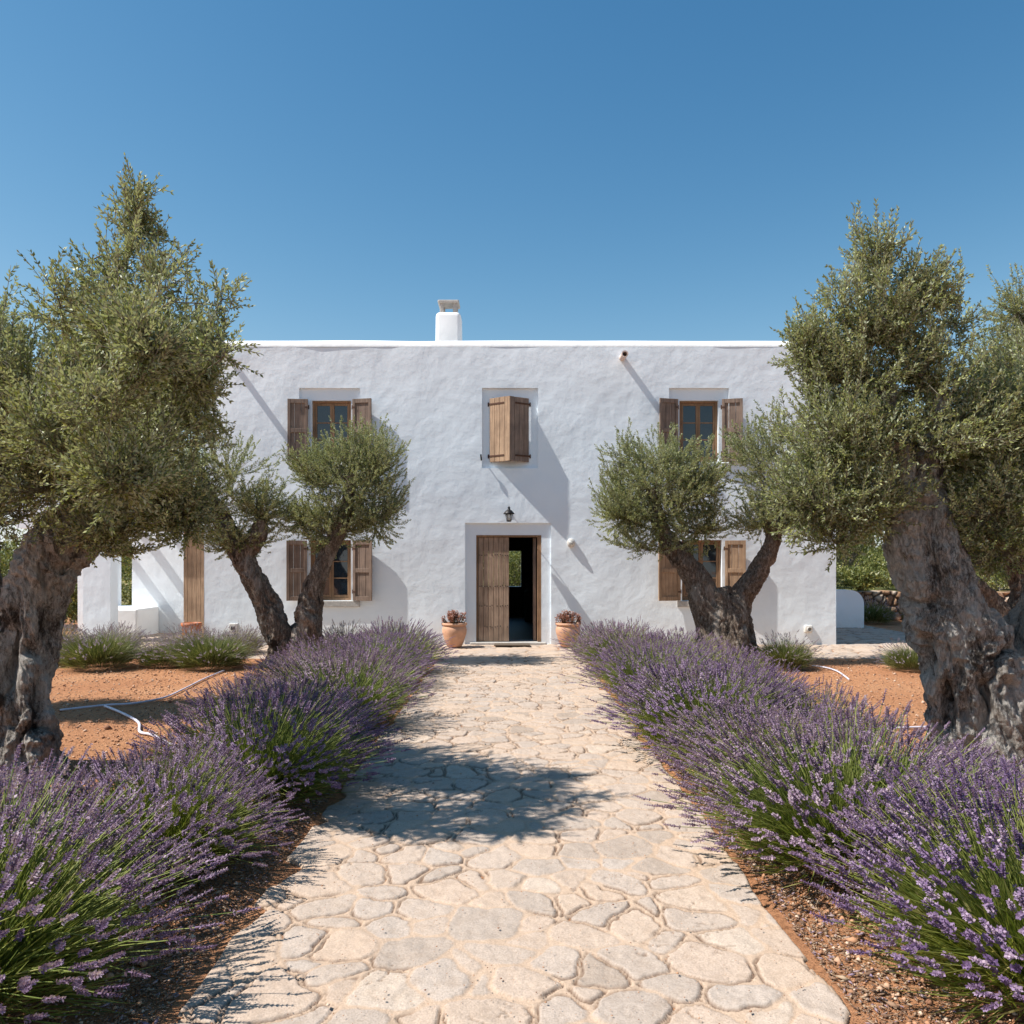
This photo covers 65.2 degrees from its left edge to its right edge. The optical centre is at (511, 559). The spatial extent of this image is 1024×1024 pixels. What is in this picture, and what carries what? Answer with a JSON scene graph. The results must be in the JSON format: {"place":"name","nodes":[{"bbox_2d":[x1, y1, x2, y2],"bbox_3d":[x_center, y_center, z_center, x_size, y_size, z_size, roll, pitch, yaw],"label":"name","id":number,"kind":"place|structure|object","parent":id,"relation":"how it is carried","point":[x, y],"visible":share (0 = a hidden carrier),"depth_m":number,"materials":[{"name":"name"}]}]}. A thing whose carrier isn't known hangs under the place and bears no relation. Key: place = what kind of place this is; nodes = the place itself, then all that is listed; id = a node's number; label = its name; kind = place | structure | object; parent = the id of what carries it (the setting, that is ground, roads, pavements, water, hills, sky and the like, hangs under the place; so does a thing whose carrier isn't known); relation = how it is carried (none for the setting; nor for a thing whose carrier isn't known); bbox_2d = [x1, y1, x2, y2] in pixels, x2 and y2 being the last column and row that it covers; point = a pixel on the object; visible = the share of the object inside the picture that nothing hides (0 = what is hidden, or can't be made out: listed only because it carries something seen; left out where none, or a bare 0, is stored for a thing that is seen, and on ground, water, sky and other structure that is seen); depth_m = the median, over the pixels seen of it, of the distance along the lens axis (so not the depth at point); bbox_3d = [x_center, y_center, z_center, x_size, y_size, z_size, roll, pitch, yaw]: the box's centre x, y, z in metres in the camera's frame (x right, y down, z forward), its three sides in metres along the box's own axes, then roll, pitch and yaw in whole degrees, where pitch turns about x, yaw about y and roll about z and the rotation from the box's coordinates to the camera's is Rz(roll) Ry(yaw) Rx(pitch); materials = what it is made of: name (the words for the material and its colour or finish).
{"place":"outdoors","nodes":[
{"label":"outdoors","id":0,"kind":"place"},
{"bbox_2d":[61,620,95,646],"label":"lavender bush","id":1,"kind":"object","parent":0,"point":[67,634],"visible":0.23,"depth_m":14.65,"materials":[{"name":"green plant"}]},
{"bbox_2d":[78,625,913,658],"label":"pavement","id":2,"kind":"structure","parent":0,"point":[870,637],"depth_m":15.35,"materials":[{"name":"stone"}]},
{"bbox_2d":[78,621,152,650],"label":"lavender bush","id":3,"kind":"object","parent":2,"relation":"on","point":[126,634],"visible":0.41,"depth_m":14.42,"materials":[{"name":"purple plant"}]},
{"bbox_2d":[148,620,221,646],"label":"lavender bush","id":4,"kind":"object","parent":2,"relation":"on","point":[180,632],"visible":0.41,"depth_m":14.43,"materials":[{"name":"purple plant"}]},
{"bbox_2d":[181,622,201,638],"bbox_3d":[-6.340,1.455,15.820,0.390,0.430,0.390,0,0,0],"label":"clay jar","id":5,"kind":"object","parent":2,"relation":"on","point":[194,624],"visible":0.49,"depth_m":15.68,"materials":[{"name":"orange ceramic"}]},
{"bbox_2d":[442,622,466,646],"bbox_3d":[-1.111,1.440,15.450,0.490,0.460,0.490,0,0,0],"label":"plant pot","id":6,"kind":"object","parent":2,"relation":"on","point":[458,630],"visible":0.93,"depth_m":15.27,"materials":[{"name":"ceramic"}]},
{"bbox_2d":[441,610,466,625],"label":"succulent plant","id":7,"kind":"object","parent":6,"relation":"in","point":[452,618],"visible":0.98,"depth_m":15.41,"materials":[{"name":"red plant"}]},
{"bbox_2d":[494,643,529,645],"bbox_3d":[0.000,1.655,15.670,0.700,0.025,0.340,0,0,0],"label":"doormat","id":8,"kind":"object","parent":2,"relation":"on","point":[511,644],"visible":1,"depth_m":15.55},
{"bbox_2d":[555,622,580,646],"bbox_3d":[1.081,1.440,15.450,0.490,0.460,0.490,0,0,16],"label":"plant pot","id":9,"kind":"object","parent":2,"relation":"on","point":[560,626],"visible":0.7,"depth_m":15.27,"materials":[{"name":"ceramic"}]},
{"bbox_2d":[554,609,581,625],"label":"succulent plant","id":10,"kind":"object","parent":9,"relation":"in","point":[567,618],"visible":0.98,"depth_m":15.41,"materials":[{"name":"red plant"}]},
{"bbox_2d":[0,563,1023,1023],"bbox_3d":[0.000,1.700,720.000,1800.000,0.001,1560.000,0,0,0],"label":"ground","id":11,"kind":"structure","parent":0,"point":[96,731],"depth_m":4.42,"materials":[{"name":"brown soil"}]},
{"bbox_2d":[0,538,20,576],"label":"background bush","id":12,"kind":"object","parent":11,"relation":"on","point":[5,566],"visible":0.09,"depth_m":20.15,"materials":[{"name":"green plant"}]},
{"bbox_2d":[0,291,35,501],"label":"olive tree","id":13,"kind":"object","parent":11,"relation":"on","point":[8,316],"visible":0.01,"depth_m":8.65,"materials":[{"name":"green plant"}]},
{"bbox_2d":[0,761,85,861],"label":"lavender bush","id":14,"kind":"object","parent":11,"relation":"on","point":[25,775],"visible":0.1,"depth_m":4.33,"materials":[{"name":"purple plant"}]},
{"bbox_2d":[0,518,131,596],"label":"background tree","id":15,"kind":"object","parent":11,"relation":"on","point":[24,530],"visible":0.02,"depth_m":27.03,"materials":[{"name":"green plant"}]},
{"bbox_2d":[64,573,131,626],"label":"background bush","id":16,"kind":"object","parent":11,"relation":"on","point":[72,611],"visible":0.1,"depth_m":19.66,"materials":[{"name":"green plant"}]},
{"bbox_2d":[59,621,155,668],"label":"green bush","id":17,"kind":"object","parent":11,"relation":"on","point":[102,651],"visible":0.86,"depth_m":12.25,"materials":[{"name":"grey plant"}]},
{"bbox_2d":[16,499,203,640],"bbox_3d":[-8.130,0.275,17.597,3.940,3.050,2.605,0,0,0],"label":"side porch","id":18,"kind":"object","parent":11,"relation":"on","point":[167,584],"visible":0.31,"depth_m":17.75,"materials":[{"name":"white paint"}]},
{"bbox_2d":[184,531,203,636],"bbox_3d":[-6.537,0.525,16.470,0.435,2.250,0.040,0,0,0],"label":"door","id":19,"kind":"structure","parent":18,"relation":"in","point":[194,561],"depth_m":16.45,"materials":[{"name":"brown wood"}]},
{"bbox_2d":[121,550,131,594],"bbox_3d":[-12.649,0.066,30.979,5.989,3.492,5.710,0,0,0],"label":"background tree","id":20,"kind":"object","parent":11,"relation":"on","point":[127,577],"visible":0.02,"depth_m":29.78,"materials":[{"name":"green plant"}]},
{"bbox_2d":[121,541,131,573],"bbox_3d":[-10.448,0.290,24.987,4.174,3.013,3.571,0,0,0],"label":"background tree","id":21,"kind":"object","parent":11,"relation":"on","point":[127,562],"visible":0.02,"depth_m":24.10,"materials":[{"name":"green plant"}]},
{"bbox_2d":[0,743,260,1023],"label":"lavender bush","id":22,"kind":"object","parent":11,"relation":"on","point":[60,911],"visible":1,"depth_m":3.03,"materials":[{"name":"purple plant"}]},
{"bbox_2d":[0,152,262,785],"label":"olive tree","id":23,"kind":"object","parent":11,"relation":"on","point":[89,444],"visible":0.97,"depth_m":5.42,"materials":[{"name":"green plant"}]},
{"bbox_2d":[60,670,224,710],"bbox_3d":[-4.410,1.678,10.478,0.643,0.024,3.278,0,0,12],"label":"garden hose","id":24,"kind":"object","parent":11,"relation":"on","point":[91,706],"visible":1,"depth_m":9.41,"materials":[{"name":"white rubber"}]},
{"bbox_2d":[104,705,196,744],"bbox_3d":[-3.841,1.678,8.209,2.566,0.028,0.304,0,0,45],"label":"garden hose","id":25,"kind":"object","parent":11,"relation":"on","point":[132,718],"visible":0.59,"depth_m":8.40,"materials":[{"name":"white plastic"}]},
{"bbox_2d":[4,726,309,900],"bbox_3d":[-1.970,1.328,4.330,1.700,0.758,1.774,0,0,-25],"label":"lavender bush","id":26,"kind":"object","parent":11,"relation":"on","point":[189,806],"visible":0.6,"depth_m":4.29,"materials":[{"name":"purple plant"}]},
{"bbox_2d":[122,634,193,666],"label":"green bush","id":27,"kind":"object","parent":11,"relation":"on","point":[145,660],"visible":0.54,"depth_m":12.54,"materials":[{"name":"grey plant"}]},
{"bbox_2d":[149,623,266,671],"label":"green bush","id":28,"kind":"object","parent":11,"relation":"on","point":[207,651],"visible":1,"depth_m":12.35,"materials":[{"name":"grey plant"}]},
{"bbox_2d":[218,620,266,652],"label":"lavender bush","id":29,"kind":"object","parent":11,"relation":"on","point":[248,637],"visible":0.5,"depth_m":14.43,"materials":[{"name":"green plant"}]},
{"bbox_2d":[175,667,310,728],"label":"lavender bush","id":30,"kind":"object","parent":11,"relation":"on","point":[226,683],"visible":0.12,"depth_m":7.83,"materials":[{"name":"purple plant"}]},
{"bbox_2d":[113,673,411,812],"bbox_3d":[-1.718,1.268,5.695,2.063,0.882,1.976,0,0,-13],"label":"lavender bush","id":31,"kind":"object","parent":11,"relation":"on","point":[304,760],"visible":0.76,"depth_m":5.53,"materials":[{"name":"purple plant"}]},
{"bbox_2d":[135,411,415,667],"bbox_3d":[-4.172,-0.350,13.082,5.236,4.476,2.000,0,0,0],"label":"olive tree","id":32,"kind":"object","parent":11,"relation":"on","point":[351,508],"visible":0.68,"depth_m":12.83,"materials":[{"name":"green plant"}]},
{"bbox_2d":[231,646,348,686],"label":"lavender bush","id":33,"kind":"object","parent":11,"relation":"on","point":[271,662],"visible":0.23,"depth_m":9.52,"materials":[{"name":"purple plant"}]},
{"bbox_2d":[198,671,390,746],"bbox_3d":[-1.882,1.337,6.967,1.660,0.741,1.733,0,0,-1],"label":"lavender bush","id":34,"kind":"object","parent":11,"relation":"on","point":[314,696],"visible":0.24,"depth_m":6.95,"materials":[{"name":"purple plant"}]},
{"bbox_2d":[266,632,373,672],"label":"lavender bush","id":35,"kind":"object","parent":11,"relation":"on","point":[313,647],"visible":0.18,"depth_m":11.14,"materials":[{"name":"purple plant"}]},
{"bbox_2d":[240,639,436,728],"bbox_3d":[-1.784,1.252,8.117,2.025,0.864,2.040,0,0,10],"label":"lavender bush","id":36,"kind":"object","parent":11,"relation":"on","point":[387,694],"visible":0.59,"depth_m":8.00,"materials":[{"name":"purple plant"}]},
{"bbox_2d":[322,618,380,648],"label":"lavender bush","id":37,"kind":"object","parent":11,"relation":"on","point":[342,630],"visible":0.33,"depth_m":13.87,"materials":[{"name":"purple plant"}]},
{"bbox_2d":[283,642,434,694],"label":"lavender bush","id":38,"kind":"object","parent":11,"relation":"on","point":[365,652],"visible":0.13,"depth_m":9.35,"materials":[{"name":"purple plant"}]},
{"bbox_2d":[313,627,446,683],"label":"lavender bush","id":39,"kind":"object","parent":11,"relation":"on","point":[367,643],"visible":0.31,"depth_m":10.63,"materials":[{"name":"purple plant"}]},
{"bbox_2d":[355,621,431,650],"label":"lavender bush","id":40,"kind":"object","parent":11,"relation":"on","point":[398,629],"visible":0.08,"depth_m":13.23,"materials":[{"name":"purple plant"}]},
{"bbox_2d":[336,615,458,671],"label":"lavender bush","id":41,"kind":"object","parent":11,"relation":"on","point":[425,638],"visible":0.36,"depth_m":11.95,"materials":[{"name":"purple plant"}]},
{"bbox_2d":[2,541,884,578],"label":"woodland","id":42,"kind":"object","parent":11,"relation":"on","point":[7,545],"depth_m":67.27,"materials":[{"name":"green plant"}]},
{"bbox_2d":[488,551,520,585],"bbox_3d":[-0.153,0.470,33.046,3.748,2.644,4.378,0,0,0],"label":"background tree","id":43,"kind":"object","parent":11,"relation":"on","point":[514,573],"visible":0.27,"depth_m":32.18,"materials":[{"name":"green plant"}]},
{"bbox_2d":[0,659,1023,1023],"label":"earth clods","id":44,"kind":"object","parent":11,"relation":"on","point":[754,863],"visible":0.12,"depth_m":4.18,"materials":[{"name":"brown soil"}]},
{"bbox_2d":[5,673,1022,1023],"bbox_3d":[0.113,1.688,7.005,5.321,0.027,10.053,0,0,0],"label":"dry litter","id":45,"kind":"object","parent":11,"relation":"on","point":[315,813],"visible":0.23,"depth_m":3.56,"materials":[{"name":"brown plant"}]},
{"bbox_2d":[204,300,835,644],"bbox_3d":[0.160,-1.976,19.989,12.640,7.553,8.823,0,0,0],"label":"farmhouse","id":46,"kind":"object","parent":11,"relation":"on","point":[492,430],"visible":0.69,"depth_m":16.00,"materials":[{"name":"white paint"}]},
{"bbox_2d":[229,624,237,632],"bbox_3d":[-5.560,1.360,15.984,0.170,0.180,0.072,0,0,0],"label":"wall socket","id":47,"kind":"object","parent":46,"relation":"attached to","point":[233,625],"depth_m":15.96,"materials":[{"name":"white plastic"}]},
{"bbox_2d":[311,540,350,599],"bbox_3d":[-3.635,0.205,16.125,0.826,1.206,0.070,0,0,0],"label":"window","id":48,"kind":"structure","parent":46,"relation":"in","point":[338,584],"depth_m":16.12,"materials":[{"name":"brown wood"}]},
{"bbox_2d":[313,401,350,461],"bbox_3d":[-3.625,-2.585,16.155,0.786,1.226,0.070,0,0,0],"label":"window","id":49,"kind":"structure","parent":46,"relation":"in","point":[322,410],"depth_m":16.15,"materials":[{"name":"brown wood"}]},
{"bbox_2d":[478,537,508,640],"bbox_3d":[-0.370,0.588,16.110,0.614,2.084,0.060,0,0,0],"label":"door","id":50,"kind":"structure","parent":46,"relation":"in","point":[498,546],"depth_m":16.09,"materials":[{"name":"brown wood"}]},
{"bbox_2d":[504,506,513,521],"bbox_3d":[-0.060,-0.909,15.823,0.220,0.319,0.426,0,0,0],"label":"wall lantern","id":51,"kind":"object","parent":46,"relation":"attached to","point":[508,513],"depth_m":15.67,"materials":[{"name":"black metal"}]},
{"bbox_2d":[532,538,535,639],"bbox_3d":[0.460,0.590,16.510,0.060,2.080,0.560,0,0,0],"label":"open door leaf","id":52,"kind":"structure","parent":46,"relation":"in","point":[534,539],"depth_m":16.23,"materials":[{"name":"brown wood"}]},
{"bbox_2d":[567,538,574,547],"bbox_3d":[1.180,-0.340,15.962,0.164,0.184,0.116,0,0,0],"label":"bulkhead lamp","id":53,"kind":"object","parent":46,"relation":"attached to","point":[570,542],"visible":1,"depth_m":15.94,"materials":[{"name":"white glass"}]},
{"bbox_2d":[679,401,716,461],"bbox_3d":[3.750,-2.585,16.155,0.776,1.226,0.070,0,0,0],"label":"window","id":54,"kind":"structure","parent":46,"relation":"in","point":[696,418],"depth_m":16.15,"materials":[{"name":"brown wood"}]},
{"bbox_2d":[682,540,720,599],"bbox_3d":[3.800,0.205,16.125,0.796,1.206,0.070,0,0,0],"label":"window","id":55,"kind":"structure","parent":46,"relation":"in","point":[712,563],"depth_m":16.11,"materials":[{"name":"brown wood"}]},
{"bbox_2d":[804,625,812,632],"bbox_3d":[5.920,1.380,15.960,0.170,0.160,0.120,0,0,0],"label":"wall lamp","id":56,"kind":"object","parent":46,"relation":"attached to","point":[808,628],"visible":1,"depth_m":15.95,"materials":[{"name":"white plastic"}]},
{"bbox_2d":[552,617,652,663],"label":"lavender bush","id":57,"kind":"object","parent":11,"relation":"on","point":[577,636],"visible":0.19,"depth_m":13.10,"materials":[{"name":"purple plant"}]},
{"bbox_2d":[559,616,679,671],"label":"lavender bush","id":58,"kind":"object","parent":11,"relation":"on","point":[596,646],"visible":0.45,"depth_m":11.72,"materials":[{"name":"purple plant"}]},
{"bbox_2d":[587,633,684,682],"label":"lavender bush","id":59,"kind":"object","parent":11,"relation":"on","point":[604,654],"visible":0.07,"depth_m":10.61,"materials":[{"name":"purple plant"}]},
{"bbox_2d":[559,629,740,698],"bbox_3d":[1.726,1.253,9.457,1.983,0.850,1.949,0,0,35],"label":"lavender bush","id":60,"kind":"object","parent":11,"relation":"on","point":[632,666],"visible":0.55,"depth_m":9.32,"materials":[{"name":"purple plant"}]},
{"bbox_2d":[628,625,730,661],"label":"lavender bush","id":61,"kind":"object","parent":11,"relation":"on","point":[694,638],"visible":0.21,"depth_m":11.95,"materials":[{"name":"purple plant"}]},
{"bbox_2d":[619,654,759,716],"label":"lavender bush","id":62,"kind":"object","parent":11,"relation":"on","point":[656,682],"visible":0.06,"depth_m":8.35,"materials":[{"name":"purple plant"}]},
{"bbox_2d":[585,647,829,756],"bbox_3d":[1.667,1.238,7.008,2.077,0.971,2.117,0,0,12],"label":"lavender bush","id":63,"kind":"object","parent":11,"relation":"on","point":[674,695],"visible":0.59,"depth_m":6.82,"materials":[{"name":"purple plant"}]},
{"bbox_2d":[586,396,852,666],"bbox_3d":[3.575,-0.385,13.085,4.845,4.560,2.137,0,0,-8],"label":"olive tree","id":64,"kind":"object","parent":11,"relation":"on","point":[725,611],"visible":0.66,"depth_m":12.81,"materials":[{"name":"green plant"}]},
{"bbox_2d":[656,641,792,681],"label":"lavender bush","id":65,"kind":"object","parent":11,"relation":"on","point":[726,657],"visible":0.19,"depth_m":9.81,"materials":[{"name":"purple plant"}]},
{"bbox_2d":[637,684,892,801],"bbox_3d":[1.794,1.325,5.851,1.717,0.788,1.685,0,0,0],"label":"lavender bush","id":66,"kind":"object","parent":11,"relation":"on","point":[693,734],"visible":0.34,"depth_m":5.78,"materials":[{"name":"purple plant"}]},
{"bbox_2d":[694,649,838,711],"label":"lavender bush","id":67,"kind":"object","parent":11,"relation":"on","point":[774,671],"visible":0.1,"depth_m":8.28,"materials":[{"name":"purple plant"}]},
{"bbox_2d":[750,630,829,668],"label":"green bush","id":68,"kind":"object","parent":11,"relation":"on","point":[796,655],"visible":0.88,"depth_m":12.31,"materials":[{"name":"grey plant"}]},
{"bbox_2d":[742,674,910,756],"bbox_3d":[2.597,1.336,6.964,1.578,0.710,1.467,0,0,-25],"label":"lavender bush","id":69,"kind":"object","parent":11,"relation":"on","point":[812,700],"visible":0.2,"depth_m":6.82,"materials":[{"name":"purple plant"}]},
{"bbox_2d":[633,689,1023,903],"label":"lavender bush","id":70,"kind":"object","parent":11,"relation":"on","point":[770,808],"visible":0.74,"depth_m":4.30,"materials":[{"name":"purple plant"}]},
{"bbox_2d":[812,665,849,679],"bbox_3d":[4.833,1.678,11.975,0.186,0.024,1.480,0,0,1],"label":"garden hose","id":71,"kind":"object","parent":11,"relation":"on","point":[846,677],"visible":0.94,"depth_m":12.22,"materials":[{"name":"white plastic"}]},
{"bbox_2d":[836,589,863,627],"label":"garden wall","id":72,"kind":"structure","parent":11,"relation":"on","point":[849,608],"depth_m":20.00,"materials":[{"name":"white paint"}]},
{"bbox_2d":[863,596,903,623],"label":"green bush","id":73,"kind":"object","parent":11,"relation":"on","point":[878,614],"visible":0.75,"depth_m":20.99,"materials":[{"name":"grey plant"}]},
{"bbox_2d":[749,198,1023,778],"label":"olive tree","id":74,"kind":"object","parent":11,"relation":"on","point":[919,471],"visible":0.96,"depth_m":6.41,"materials":[{"name":"green plant"}]},
{"bbox_2d":[870,637,919,669],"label":"green bush","id":75,"kind":"object","parent":11,"relation":"on","point":[906,658],"visible":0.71,"depth_m":12.22,"materials":[{"name":"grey plant"}]},
{"bbox_2d":[893,602,903,620],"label":"green bush","id":76,"kind":"object","parent":11,"relation":"on","point":[899,613],"visible":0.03,"depth_m":21.55,"materials":[{"name":"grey plant"}]},
{"bbox_2d":[877,726,924,730],"bbox_3d":[3.873,1.678,7.941,1.153,0.024,0.182,0,0,-23],"label":"garden hose","id":77,"kind":"object","parent":11,"relation":"on","point":[911,727],"visible":0.12,"depth_m":8.01,"materials":[{"name":"white plastic"}]},
{"bbox_2d":[793,739,1023,1023],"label":"lavender bush","id":78,"kind":"object","parent":11,"relation":"on","point":[949,904],"visible":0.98,"depth_m":3.09,"materials":[{"name":"purple plant"}]},
{"bbox_2d":[856,590,1009,620],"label":"stone wall","id":79,"kind":"structure","parent":11,"relation":"on","point":[891,597],"depth_m":22.45,"materials":[{"name":"beige stone"}]},
{"bbox_2d":[851,740,1023,798],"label":"lavender bush","id":80,"kind":"object","parent":11,"relation":"on","point":[995,762],"visible":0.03,"depth_m":5.00,"materials":[{"name":"purple plant"}]},
{"bbox_2d":[950,770,1023,844],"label":"lavender bush","id":81,"kind":"object","parent":11,"relation":"on","point":[1021,783],"visible":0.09,"depth_m":4.20,"materials":[{"name":"purple plant"}]},
{"bbox_2d":[955,263,1023,616],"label":"olive tree","id":82,"kind":"object","parent":11,"relation":"on","point":[997,602],"visible":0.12,"depth_m":10.10,"materials":[{"name":"green plant"}]},
{"bbox_2d":[0,0,1023,546],"label":"sky","id":83,"kind":"structure","parent":0,"point":[553,170],"materials":[{"name":"blue"}]},
{"bbox_2d":[174,655,850,1023],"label":"path","id":84,"kind":"structure","parent":0,"point":[260,988],"depth_m":3.98,"materials":[{"name":"stone"}]},
{"bbox_2d":[186,663,853,1023],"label":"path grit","id":85,"kind":"object","parent":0,"point":[328,1004],"visible":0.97,"depth_m":4.17,"materials":[{"name":"beige gravel"}]},
{"bbox_2d":[836,571,1009,591],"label":"terrain","id":86,"kind":"structure","parent":0,"point":[894,589],"depth_m":26.18,"materials":[{"name":"brown soil"}]},
{"bbox_2d":[836,550,850,586],"bbox_3d":[9.756,-0.138,27.343,3.658,2.385,3.461,0,0,0],"label":"background tree","id":87,"kind":"object","parent":86,"relation":"on","point":[839,564],"depth_m":26.60,"materials":[{"name":"green plant"}]},
{"bbox_2d":[836,571,853,588],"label":"background bush","id":88,"kind":"object","parent":86,"relation":"on","point":[839,580],"visible":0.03,"depth_m":24.02,"materials":[{"name":"green plant"}]},
{"bbox_2d":[836,541,881,566],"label":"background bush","id":89,"kind":"object","parent":86,"relation":"on","point":[862,556],"visible":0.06,"depth_m":31.90,"materials":[{"name":"green plant"}]},
{"bbox_2d":[836,518,884,584],"bbox_3d":[12.705,-0.573,29.829,3.672,3.136,4.450,0,0,0],"label":"background tree","id":90,"kind":"object","parent":86,"relation":"on","point":[860,547],"visible":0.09,"depth_m":29.58,"materials":[{"name":"green plant"}]},
{"bbox_2d":[837,565,891,590],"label":"background bush","id":91,"kind":"object","parent":86,"relation":"on","point":[864,579],"visible":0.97,"depth_m":23.91,"materials":[{"name":"green plant"}]},
{"bbox_2d":[854,551,978,588],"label":"background bush","id":92,"kind":"object","parent":86,"relation":"on","point":[882,565],"visible":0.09,"depth_m":25.84,"materials":[{"name":"green plant"}]},
{"bbox_2d":[971,559,1007,590],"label":"background bush","id":93,"kind":"object","parent":86,"relation":"on","point":[1001,585],"visible":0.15,"depth_m":24.28,"materials":[{"name":"green plant"}]}
]}

